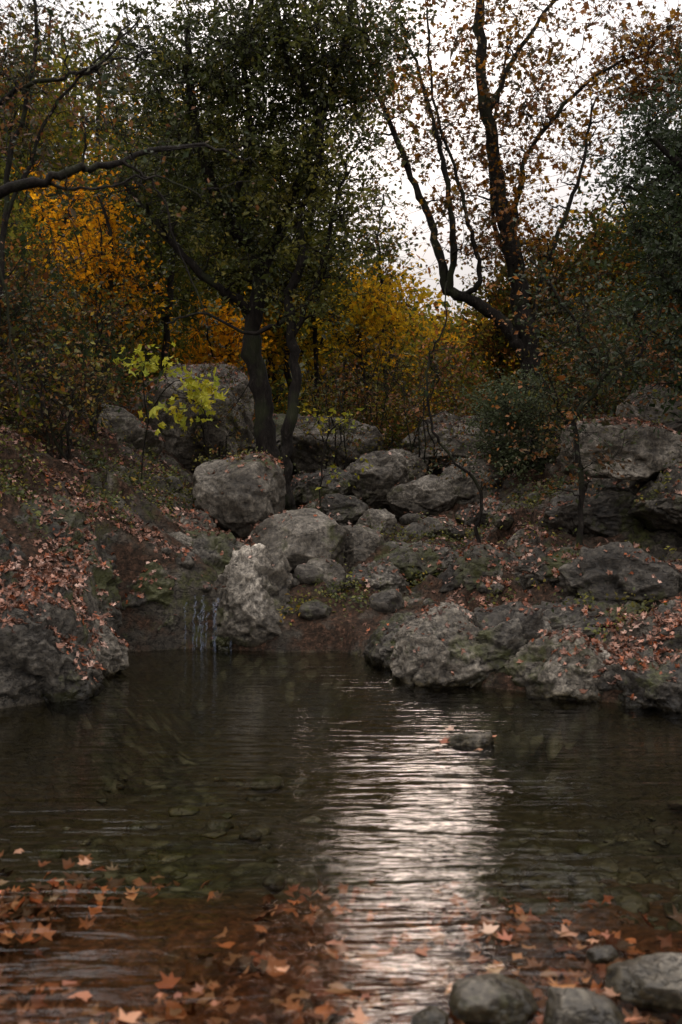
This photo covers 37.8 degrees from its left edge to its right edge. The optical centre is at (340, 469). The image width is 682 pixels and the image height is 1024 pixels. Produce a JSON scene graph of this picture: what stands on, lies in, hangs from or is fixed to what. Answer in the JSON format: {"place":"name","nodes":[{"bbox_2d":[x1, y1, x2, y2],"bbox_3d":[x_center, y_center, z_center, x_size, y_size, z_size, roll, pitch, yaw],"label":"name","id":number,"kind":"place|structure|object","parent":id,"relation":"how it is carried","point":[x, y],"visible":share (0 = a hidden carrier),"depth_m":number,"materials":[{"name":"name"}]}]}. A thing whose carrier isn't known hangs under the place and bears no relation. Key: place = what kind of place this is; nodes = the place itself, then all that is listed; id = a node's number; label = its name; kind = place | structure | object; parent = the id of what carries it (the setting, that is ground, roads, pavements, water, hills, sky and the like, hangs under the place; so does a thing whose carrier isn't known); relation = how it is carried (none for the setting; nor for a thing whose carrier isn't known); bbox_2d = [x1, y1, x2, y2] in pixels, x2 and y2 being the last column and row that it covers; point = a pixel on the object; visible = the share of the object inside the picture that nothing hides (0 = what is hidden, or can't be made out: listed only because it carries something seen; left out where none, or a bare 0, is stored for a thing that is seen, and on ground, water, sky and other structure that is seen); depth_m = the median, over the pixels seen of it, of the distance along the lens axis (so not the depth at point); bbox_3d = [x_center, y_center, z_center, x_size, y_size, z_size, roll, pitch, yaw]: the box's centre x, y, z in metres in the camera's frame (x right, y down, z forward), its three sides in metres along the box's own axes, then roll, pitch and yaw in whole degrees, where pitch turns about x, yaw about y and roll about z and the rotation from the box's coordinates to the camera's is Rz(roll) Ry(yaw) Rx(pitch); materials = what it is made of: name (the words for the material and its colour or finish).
{"place":"outdoors","nodes":[
{"label":"outdoors","id":0,"kind":"place"},
{"bbox_2d":[0,143,681,1023],"bbox_3d":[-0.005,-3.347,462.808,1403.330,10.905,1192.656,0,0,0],"label":"ground","id":1,"kind":"structure","parent":0,"point":[374,813],"depth_m":6.14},
{"bbox_2d":[0,529,27,589],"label":"boulder","id":2,"kind":"object","parent":1,"relation":"on","point":[5,556],"visible":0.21,"depth_m":7.05,"materials":[{"name":"stone"}]},
{"bbox_2d":[0,133,79,310],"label":"woodland tree","id":3,"kind":"object","parent":1,"relation":"on","point":[17,176],"visible":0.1,"depth_m":14.60,"materials":[{"name":"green plant"}]},
{"bbox_2d":[10,494,86,559],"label":"boulder","id":4,"kind":"object","parent":1,"relation":"on","point":[76,518],"visible":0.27,"depth_m":7.86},
{"bbox_2d":[0,222,98,381],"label":"bare shrub","id":5,"kind":"object","parent":1,"relation":"on","point":[18,259],"visible":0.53,"depth_m":9.48,"materials":[{"name":"brown plant"}]},
{"bbox_2d":[0,571,104,714],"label":"boulder","id":6,"kind":"object","parent":1,"relation":"on","point":[34,660],"visible":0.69,"depth_m":6.43,"materials":[{"name":"stone"}]},
{"bbox_2d":[0,23,129,245],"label":"woodland tree","id":7,"kind":"object","parent":1,"relation":"on","point":[60,133],"visible":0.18,"depth_m":18.67,"materials":[{"name":"green plant"}]},
{"bbox_2d":[0,0,140,435],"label":"slender tree","id":8,"kind":"object","parent":1,"relation":"on","point":[8,206],"visible":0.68,"depth_m":8.99,"materials":[{"name":"green plant"}]},
{"bbox_2d":[12,158,140,300],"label":"autumn tree","id":9,"kind":"object","parent":1,"relation":"on","point":[35,197],"visible":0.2,"depth_m":15.77,"materials":[{"name":"orange plant"}]},
{"bbox_2d":[0,312,153,461],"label":"bare shrub","id":10,"kind":"object","parent":1,"relation":"on","point":[58,411],"visible":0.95,"depth_m":8.79,"materials":[{"name":"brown plant"}]},
{"bbox_2d":[9,274,174,439],"bbox_3d":[-2.602,-1.196,10.428,1.746,1.790,1.783,0,0,27],"label":"bare shrub","id":11,"kind":"object","parent":1,"relation":"on","point":[105,318],"visible":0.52,"depth_m":10.35,"materials":[{"name":"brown plant"}]},
{"bbox_2d":[16,170,171,390],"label":"autumn tree","id":12,"kind":"object","parent":1,"relation":"on","point":[114,269],"visible":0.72,"depth_m":13.20,"materials":[{"name":"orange plant"}]},
{"bbox_2d":[78,548,122,633],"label":"boulder","id":13,"kind":"object","parent":1,"relation":"on","point":[107,581],"visible":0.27,"depth_m":7.78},
{"bbox_2d":[90,614,128,680],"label":"boulder","id":14,"kind":"object","parent":1,"relation":"on","point":[113,657],"visible":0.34,"depth_m":7.24,"materials":[{"name":"stone"}]},
{"bbox_2d":[100,532,122,609],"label":"boulder","id":15,"kind":"object","parent":1,"relation":"on","point":[111,540],"visible":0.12,"depth_m":8.31,"materials":[{"name":"stone"}]},
{"bbox_2d":[83,404,163,458],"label":"boulder","id":16,"kind":"object","parent":1,"relation":"on","point":[127,421],"visible":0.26,"depth_m":11.18,"materials":[{"name":"stone"}]},
{"bbox_2d":[0,0,275,410],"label":"overhanging tree","id":17,"kind":"object","parent":1,"relation":"on","point":[8,188],"visible":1,"depth_m":5.38,"materials":[{"name":"brown plant"}]},
{"bbox_2d":[65,250,210,399],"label":"autumn tree","id":18,"kind":"object","parent":1,"relation":"on","point":[154,307],"visible":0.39,"depth_m":13.57,"materials":[{"name":"orange plant"}]},
{"bbox_2d":[122,562,174,609],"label":"boulder","id":19,"kind":"object","parent":1,"relation":"on","point":[152,592],"visible":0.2,"depth_m":8.36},
{"bbox_2d":[74,121,250,371],"bbox_3d":[-2.466,-2.965,14.523,2.783,4.592,2.741,0,0,-36],"label":"woodland tree","id":20,"kind":"object","parent":1,"relation":"on","point":[170,282],"visible":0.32,"depth_m":14.46,"materials":[{"name":"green plant"}]},
{"bbox_2d":[113,342,228,490],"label":"maple sapling","id":21,"kind":"object","parent":1,"relation":"on","point":[190,383],"visible":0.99,"depth_m":9.18,"materials":[{"name":"yellow plant"}]},
{"bbox_2d":[101,66,243,309],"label":"woodland tree","id":22,"kind":"object","parent":1,"relation":"on","point":[142,156],"visible":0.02,"depth_m":23.38,"materials":[{"name":"green plant"}]},
{"bbox_2d":[125,363,253,470],"bbox_3d":[-2.033,-0.660,12.995,1.596,1.478,1.368,0,0,24],"label":"boulder","id":23,"kind":"object","parent":1,"relation":"on","point":[175,444],"visible":0.49,"depth_m":12.48,"materials":[{"name":"stone"}]},
{"bbox_2d":[96,83,287,350],"bbox_3d":[-2.733,-4.512,18.843,3.766,6.507,4.339,0,0,-24],"label":"woodland tree","id":24,"kind":"object","parent":1,"relation":"on","point":[196,308],"visible":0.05,"depth_m":18.91,"materials":[{"name":"green plant"}]},
{"bbox_2d":[175,509,215,530],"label":"boulder","id":25,"kind":"object","parent":1,"relation":"on","point":[194,520],"visible":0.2,"depth_m":9.64,"materials":[{"name":"stone"}]},
{"bbox_2d":[135,341,279,469],"bbox_3d":[-1.722,-0.619,12.609,1.830,1.883,1.997,0,0,-12],"label":"bare shrub","id":26,"kind":"object","parent":1,"relation":"on","point":[229,411],"visible":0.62,"depth_m":12.26,"materials":[{"name":"brown plant"}]},
{"bbox_2d":[184,529,238,575],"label":"boulder","id":27,"kind":"object","parent":1,"relation":"on","point":[208,549],"visible":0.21,"depth_m":8.92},
{"bbox_2d":[156,286,285,394],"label":"autumn tree","id":28,"kind":"object","parent":1,"relation":"on","point":[232,353],"visible":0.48,"depth_m":15.21,"materials":[{"name":"orange plant"}]},
{"bbox_2d":[210,625,232,656],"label":"boulder","id":29,"kind":"object","parent":1,"relation":"on","point":[222,646],"visible":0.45,"depth_m":8.28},
{"bbox_2d":[154,118,311,363],"bbox_3d":[-1.876,-3.112,16.617,2.833,5.525,3.708,0,0,0],"label":"woodland tree","id":30,"kind":"object","parent":1,"relation":"on","point":[225,252],"visible":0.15,"depth_m":16.26,"materials":[{"name":"green plant"}]},
{"bbox_2d":[191,453,285,543],"bbox_3d":[-1.073,0.358,10.387,0.949,1.082,1.105,0,0,20],"label":"boulder","id":31,"kind":"object","parent":1,"relation":"on","point":[240,504],"visible":0.68,"depth_m":9.95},
{"bbox_2d":[212,543,293,647],"bbox_3d":[-0.769,1.147,8.571,0.731,1.042,0.862,4,-2,-11],"label":"boulder","id":32,"kind":"object","parent":1,"relation":"on","point":[253,595],"visible":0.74,"depth_m":8.29,"materials":[{"name":"stone"}]},
{"bbox_2d":[53,0,456,460],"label":"broadleaf tree","id":33,"kind":"object","parent":1,"relation":"on","point":[187,65],"visible":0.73,"depth_m":11.08,"materials":[{"name":"green plant"}]},
{"bbox_2d":[179,121,358,380],"bbox_3d":[-1.226,-3.262,17.462,3.105,6.328,3.827,0,0,0],"label":"woodland tree","id":34,"kind":"object","parent":1,"relation":"on","point":[303,330],"visible":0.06,"depth_m":16.98,"materials":[{"name":"green plant"}]},
{"bbox_2d":[238,413,300,474],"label":"boulder","id":35,"kind":"object","parent":1,"relation":"on","point":[279,420],"visible":0.09,"depth_m":13.92,"materials":[{"name":"stone"}]},
{"bbox_2d":[262,871,286,894],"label":"pool rock","id":36,"kind":"object","parent":1,"relation":"on","point":[274,882],"visible":1,"depth_m":4.07,"materials":[{"name":"stone"}]},
{"bbox_2d":[245,508,345,574],"bbox_3d":[-0.432,0.743,9.423,0.913,0.763,0.807,0,0,-19],"label":"boulder","id":37,"kind":"object","parent":1,"relation":"on","point":[307,534],"visible":0.63,"depth_m":9.17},
{"bbox_2d":[233,273,357,405],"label":"autumn tree","id":38,"kind":"object","parent":1,"relation":"on","point":[285,368],"visible":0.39,"depth_m":16.98,"materials":[{"name":"yellow plant"}]},
{"bbox_2d":[158,0,442,510],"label":"broadleaf tree","id":39,"kind":"object","parent":1,"relation":"on","point":[311,170],"visible":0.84,"depth_m":10.88,"materials":[{"name":"green plant"}]},
{"bbox_2d":[291,466,357,506],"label":"boulder","id":40,"kind":"object","parent":1,"relation":"on","point":[308,493],"visible":0.54,"depth_m":11.90,"materials":[{"name":"stone"}]},
{"bbox_2d":[248,137,403,411],"bbox_3d":[-0.385,-2.967,17.050,2.945,5.983,2.458,0,0,0],"label":"woodland tree","id":41,"kind":"object","parent":1,"relation":"on","point":[315,340],"visible":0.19,"depth_m":16.87,"materials":[{"name":"green plant"}]},
{"bbox_2d":[306,558,346,595],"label":"boulder","id":42,"kind":"object","parent":1,"relation":"on","point":[328,571],"visible":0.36,"depth_m":8.86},
{"bbox_2d":[297,403,373,512],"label":"maple sapling","id":43,"kind":"object","parent":1,"relation":"on","point":[319,426],"visible":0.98,"depth_m":10.10,"materials":[{"name":"green plant"}]},
{"bbox_2d":[290,415,383,473],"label":"boulder","id":44,"kind":"object","parent":1,"relation":"on","point":[305,459],"visible":0.45,"depth_m":13.63,"materials":[{"name":"stone"}]},
{"bbox_2d":[274,343,403,472],"bbox_3d":[-0.086,-0.608,13.305,1.807,2.209,2.188,0,0,-26],"label":"bare shrub","id":45,"kind":"object","parent":1,"relation":"on","point":[324,410],"visible":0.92,"depth_m":13.11,"materials":[{"name":"brown plant"}]},
{"bbox_2d":[0,0,678,431],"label":"distant forest","id":46,"kind":"object","parent":1,"relation":"on","point":[330,348],"visible":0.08,"depth_m":20.51,"materials":[{"name":"yellow plant"}]},
{"bbox_2d":[0,866,681,1023],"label":"sunken leaves","id":47,"kind":"object","parent":1,"relation":"on","point":[338,1004],"visible":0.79,"depth_m":3.42,"materials":[{"name":"orange plant"}]},
{"bbox_2d":[0,300,681,699],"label":"fallen leaves","id":48,"kind":"object","parent":1,"relation":"on","point":[50,574],"visible":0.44,"depth_m":7.79,"materials":[{"name":"brown plant"}]},
{"bbox_2d":[0,149,681,472],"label":"undergrowth","id":49,"kind":"object","parent":1,"relation":"on","point":[185,349],"visible":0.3,"depth_m":13.27,"materials":[{"name":"green plant"}]},
{"bbox_2d":[0,339,681,655],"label":"ground ivy","id":50,"kind":"object","parent":1,"relation":"on","point":[171,473],"visible":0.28,"depth_m":8.96,"materials":[{"name":"green plant"}]},
{"bbox_2d":[315,494,368,524],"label":"boulder","id":51,"kind":"object","parent":1,"relation":"on","point":[348,508],"visible":0.59,"depth_m":11.00,"materials":[{"name":"stone"}]},
{"bbox_2d":[111,400,586,619],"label":"stream stones","id":52,"kind":"object","parent":1,"relation":"on","point":[388,601],"visible":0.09,"depth_m":8.78,"materials":[{"name":"stone"}]},
{"bbox_2d":[250,228,463,397],"bbox_3d":[0.266,-2.613,20.152,4.348,4.424,3.108,0,0,0],"label":"autumn tree","id":53,"kind":"object","parent":1,"relation":"on","point":[408,293],"visible":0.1,"depth_m":19.66,"materials":[{"name":"yellow plant"}]},
{"bbox_2d":[38,774,681,933],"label":"submerged stones","id":54,"kind":"object","parent":1,"relation":"on","point":[481,863],"visible":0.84,"depth_m":4.99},
{"bbox_2d":[342,524,383,563],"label":"boulder","id":55,"kind":"object","parent":1,"relation":"on","point":[361,543],"visible":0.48,"depth_m":9.57,"materials":[{"name":"stone"}]},
{"bbox_2d":[295,225,436,420],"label":"autumn tree","id":56,"kind":"object","parent":1,"relation":"on","point":[372,330],"visible":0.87,"depth_m":16.26,"materials":[{"name":"yellow plant"}]},
{"bbox_2d":[342,560,409,591],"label":"boulder","id":57,"kind":"object","parent":1,"relation":"on","point":[390,579],"visible":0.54,"depth_m":8.84,"materials":[{"name":"stone"}]},
{"bbox_2d":[356,509,396,533],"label":"boulder","id":58,"kind":"object","parent":1,"relation":"on","point":[377,516],"visible":0.68,"depth_m":10.80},
{"bbox_2d":[317,316,436,449],"bbox_3d":[0.463,-1.044,14.748,1.806,2.598,1.962,0,0,0],"label":"bare shrub","id":59,"kind":"object","parent":1,"relation":"on","point":[388,388],"visible":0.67,"depth_m":14.79,"materials":[{"name":"green plant"}]},
{"bbox_2d":[345,450,414,509],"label":"boulder","id":60,"kind":"object","parent":1,"relation":"on","point":[380,478],"visible":0.59,"depth_m":12.25,"materials":[{"name":"stone"}]},
{"bbox_2d":[342,176,430,436],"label":"woodland tree","id":61,"kind":"object","parent":1,"relation":"on","point":[371,268],"visible":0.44,"depth_m":17.97,"materials":[{"name":"green plant"}]},
{"bbox_2d":[363,612,415,675],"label":"boulder","id":62,"kind":"object","parent":1,"relation":"on","point":[378,655],"visible":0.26,"depth_m":7.67,"materials":[{"name":"stone"}]},
{"bbox_2d":[389,449,427,479],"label":"boulder","id":63,"kind":"object","parent":1,"relation":"on","point":[413,462],"visible":0.31,"depth_m":13.13,"materials":[{"name":"stone"}]},
{"bbox_2d":[373,541,454,588],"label":"boulder","id":64,"kind":"object","parent":1,"relation":"on","point":[404,564],"visible":0.59,"depth_m":9.28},
{"bbox_2d":[371,298,467,390],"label":"autumn tree","id":65,"kind":"object","parent":1,"relation":"on","point":[425,333],"visible":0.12,"depth_m":21.82,"materials":[{"name":"yellow plant"}]},
{"bbox_2d":[387,474,459,517],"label":"boulder","id":66,"kind":"object","parent":1,"relation":"on","point":[423,494],"visible":0.78,"depth_m":11.77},
{"bbox_2d":[355,308,504,475],"bbox_3d":[1.077,-0.873,13.241,1.948,2.523,1.788,0,0,35],"label":"bare shrub","id":67,"kind":"object","parent":1,"relation":"on","point":[419,424],"visible":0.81,"depth_m":13.31,"materials":[{"name":"brown plant"}]},
{"bbox_2d":[411,1006,448,1023],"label":"shore stone","id":68,"kind":"object","parent":1,"relation":"on","point":[433,1015],"visible":1,"depth_m":2.66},
{"bbox_2d":[418,517,454,539],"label":"boulder","id":69,"kind":"object","parent":1,"relation":"on","point":[428,521],"visible":0.5,"depth_m":10.75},
{"bbox_2d":[390,601,493,699],"bbox_3d":[0.749,1.319,7.225,0.794,0.698,0.860,0,0,3],"label":"boulder","id":70,"kind":"object","parent":1,"relation":"on","point":[440,662],"visible":0.76,"depth_m":6.96,"materials":[{"name":"stone"}]},
{"bbox_2d":[399,411,511,475],"bbox_3d":[1.745,-0.356,14.458,1.665,1.062,1.285,0,0,34],"label":"boulder","id":71,"kind":"object","parent":1,"relation":"on","point":[439,458],"visible":0.25,"depth_m":14.08,"materials":[{"name":"stone"}]},
{"bbox_2d":[359,281,552,544],"bbox_3d":[1.070,-0.454,9.559,1.496,2.712,1.479,0,0,44],"label":"sapling","id":72,"kind":"object","parent":1,"relation":"on","point":[452,458],"visible":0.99,"depth_m":9.49,"materials":[{"name":"brown plant"}]},
{"bbox_2d":[407,288,511,413],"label":"autumn tree","id":73,"kind":"object","parent":1,"relation":"on","point":[439,304],"visible":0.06,"depth_m":21.59,"materials":[{"name":"yellow plant"}]},
{"bbox_2d":[440,457,505,504],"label":"boulder","id":74,"kind":"object","parent":1,"relation":"on","point":[465,487],"visible":0.29,"depth_m":11.86,"materials":[{"name":"stone"}]},
{"bbox_2d":[437,544,517,593],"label":"boulder","id":75,"kind":"object","parent":1,"relation":"on","point":[475,567],"visible":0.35,"depth_m":8.63,"materials":[{"name":"stone"}]},
{"bbox_2d":[463,497,508,528],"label":"boulder","id":76,"kind":"object","parent":1,"relation":"on","point":[470,520],"visible":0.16,"depth_m":10.78,"materials":[{"name":"stone"}]},
{"bbox_2d":[295,0,681,439],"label":"plane tree","id":77,"kind":"object","parent":1,"relation":"on","point":[507,242],"visible":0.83,"depth_m":13.87,"materials":[{"name":"brown plant"}]},
{"bbox_2d":[435,233,555,405],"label":"woodland tree","id":78,"kind":"object","parent":1,"relation":"on","point":[497,332],"visible":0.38,"depth_m":16.45,"materials":[{"name":"brown plant"}]},
{"bbox_2d":[465,601,551,688],"bbox_3d":[1.222,1.295,7.179,0.773,0.710,0.671,0,0,0],"label":"boulder","id":79,"kind":"object","parent":1,"relation":"on","point":[501,641],"visible":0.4,"depth_m":6.92,"materials":[{"name":"stone"}]},
{"bbox_2d":[437,362,591,484],"bbox_3d":[2.137,-0.457,12.024,2.008,1.726,1.763,0,0,0],"label":"shrub","id":80,"kind":"object","parent":1,"relation":"on","point":[523,464],"visible":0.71,"depth_m":11.78,"materials":[{"name":"green plant"}]},
{"bbox_2d":[429,213,635,396],"bbox_3d":[3.465,-2.330,16.038,2.887,3.761,2.955,0,0,-40],"label":"woodland tree","id":81,"kind":"object","parent":1,"relation":"on","point":[556,282],"visible":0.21,"depth_m":15.74,"materials":[{"name":"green plant"}]},
{"bbox_2d":[513,544,579,589],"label":"boulder","id":82,"kind":"object","parent":1,"relation":"on","point":[527,582],"visible":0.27,"depth_m":8.36,"materials":[{"name":"stone"}]},
{"bbox_2d":[476,321,628,458],"bbox_3d":[2.433,-0.765,11.203,1.820,1.856,1.958,0,0,0],"label":"bare shrub","id":83,"kind":"object","parent":1,"relation":"on","point":[563,407],"visible":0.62,"depth_m":11.07,"materials":[{"name":"green plant"}]},
{"bbox_2d":[504,632,617,712],"bbox_3d":[1.537,1.429,6.857,0.796,0.704,0.812,0,0,-45],"label":"boulder","id":84,"kind":"object","parent":1,"relation":"on","point":[539,679],"visible":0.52,"depth_m":6.53,"materials":[{"name":"stone"}]},
{"bbox_2d":[471,216,681,549],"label":"sapling","id":85,"kind":"object","parent":1,"relation":"on","point":[602,377],"visible":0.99,"depth_m":8.39,"materials":[{"name":"green plant"}]},
{"bbox_2d":[531,595,640,639],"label":"boulder","id":86,"kind":"object","parent":1,"relation":"on","point":[558,619],"visible":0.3,"depth_m":7.38,"materials":[{"name":"stone"}]},
{"bbox_2d":[512,278,660,418],"bbox_3d":[3.087,-1.348,12.493,1.837,2.185,1.900,0,0,-24],"label":"bare shrub","id":87,"kind":"object","parent":1,"relation":"on","point":[574,304],"visible":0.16,"depth_m":12.42,"materials":[{"name":"brown plant"}]},
{"bbox_2d":[539,485,644,537],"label":"boulder","id":88,"kind":"object","parent":1,"relation":"on","point":[606,515],"visible":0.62,"depth_m":8.80,"materials":[{"name":"stone"}]},
{"bbox_2d":[510,188,676,337],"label":"woodland tree","id":89,"kind":"object","parent":1,"relation":"on","point":[592,235],"visible":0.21,"depth_m":16.68,"materials":[{"name":"green plant"}]},
{"bbox_2d":[521,39,681,432],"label":"oak tree","id":90,"kind":"object","parent":1,"relation":"on","point":[660,139],"visible":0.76,"depth_m":9.52,"materials":[{"name":"green plant"}]},
{"bbox_2d":[586,945,617,963],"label":"shore stone","id":91,"kind":"object","parent":1,"relation":"on","point":[605,954],"visible":1,"depth_m":3.03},
{"bbox_2d":[556,418,681,481],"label":"boulder","id":92,"kind":"object","parent":1,"relation":"on","point":[652,451],"visible":0.69,"depth_m":8.70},
{"bbox_2d":[557,541,681,613],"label":"boulder","id":93,"kind":"object","parent":1,"relation":"on","point":[596,580],"visible":0.57,"depth_m":7.70,"materials":[{"name":"stone"}]},
{"bbox_2d":[569,56,681,318],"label":"woodland tree","id":94,"kind":"object","parent":1,"relation":"on","point":[623,202],"visible":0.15,"depth_m":14.86,"materials":[{"name":"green plant"}]},
{"bbox_2d":[597,648,681,723],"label":"boulder","id":95,"kind":"object","parent":1,"relation":"on","point":[651,689],"visible":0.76,"depth_m":6.31,"materials":[{"name":"stone"}]},
{"bbox_2d":[616,384,681,434],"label":"boulder","id":96,"kind":"object","parent":1,"relation":"on","point":[670,423],"visible":0.23,"depth_m":9.24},
{"bbox_2d":[619,599,681,656],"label":"boulder","id":97,"kind":"object","parent":1,"relation":"on","point":[675,642],"visible":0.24,"depth_m":6.82,"materials":[{"name":"stone"}]},
{"bbox_2d":[627,464,681,536],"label":"boulder","id":98,"kind":"object","parent":1,"relation":"on","point":[664,514],"visible":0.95,"depth_m":8.50,"materials":[{"name":"stone"}]},
{"bbox_2d":[0,649,681,842],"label":"pool water","id":99,"kind":"structure","parent":0,"point":[330,750],"depth_m":6.96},
{"bbox_2d":[0,724,666,1023],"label":"floating leaves","id":100,"kind":"object","parent":99,"relation":"on","point":[26,1013],"visible":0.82,"depth_m":2.96,"materials":[{"name":"orange plant"}]},
{"bbox_2d":[444,731,494,760],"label":"pool rock","id":101,"kind":"object","parent":99,"relation":"in","point":[466,744],"visible":0.99,"depth_m":5.44,"materials":[{"name":"stone"}]},
{"bbox_2d":[448,973,539,1023],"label":"shore stone","id":102,"kind":"object","parent":99,"relation":"in","point":[495,998],"visible":1,"depth_m":2.73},
{"bbox_2d":[543,987,629,1023],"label":"shore stone","id":103,"kind":"object","parent":99,"relation":"in","point":[569,1005],"visible":0.99,"depth_m":2.67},
{"bbox_2d":[605,952,681,1014],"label":"shore stone","id":104,"kind":"object","parent":99,"relation":"in","point":[652,983],"visible":0.99,"depth_m":2.83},
{"bbox_2d":[0,0,681,324],"label":"sky","id":105,"kind":"structure","parent":0,"point":[416,217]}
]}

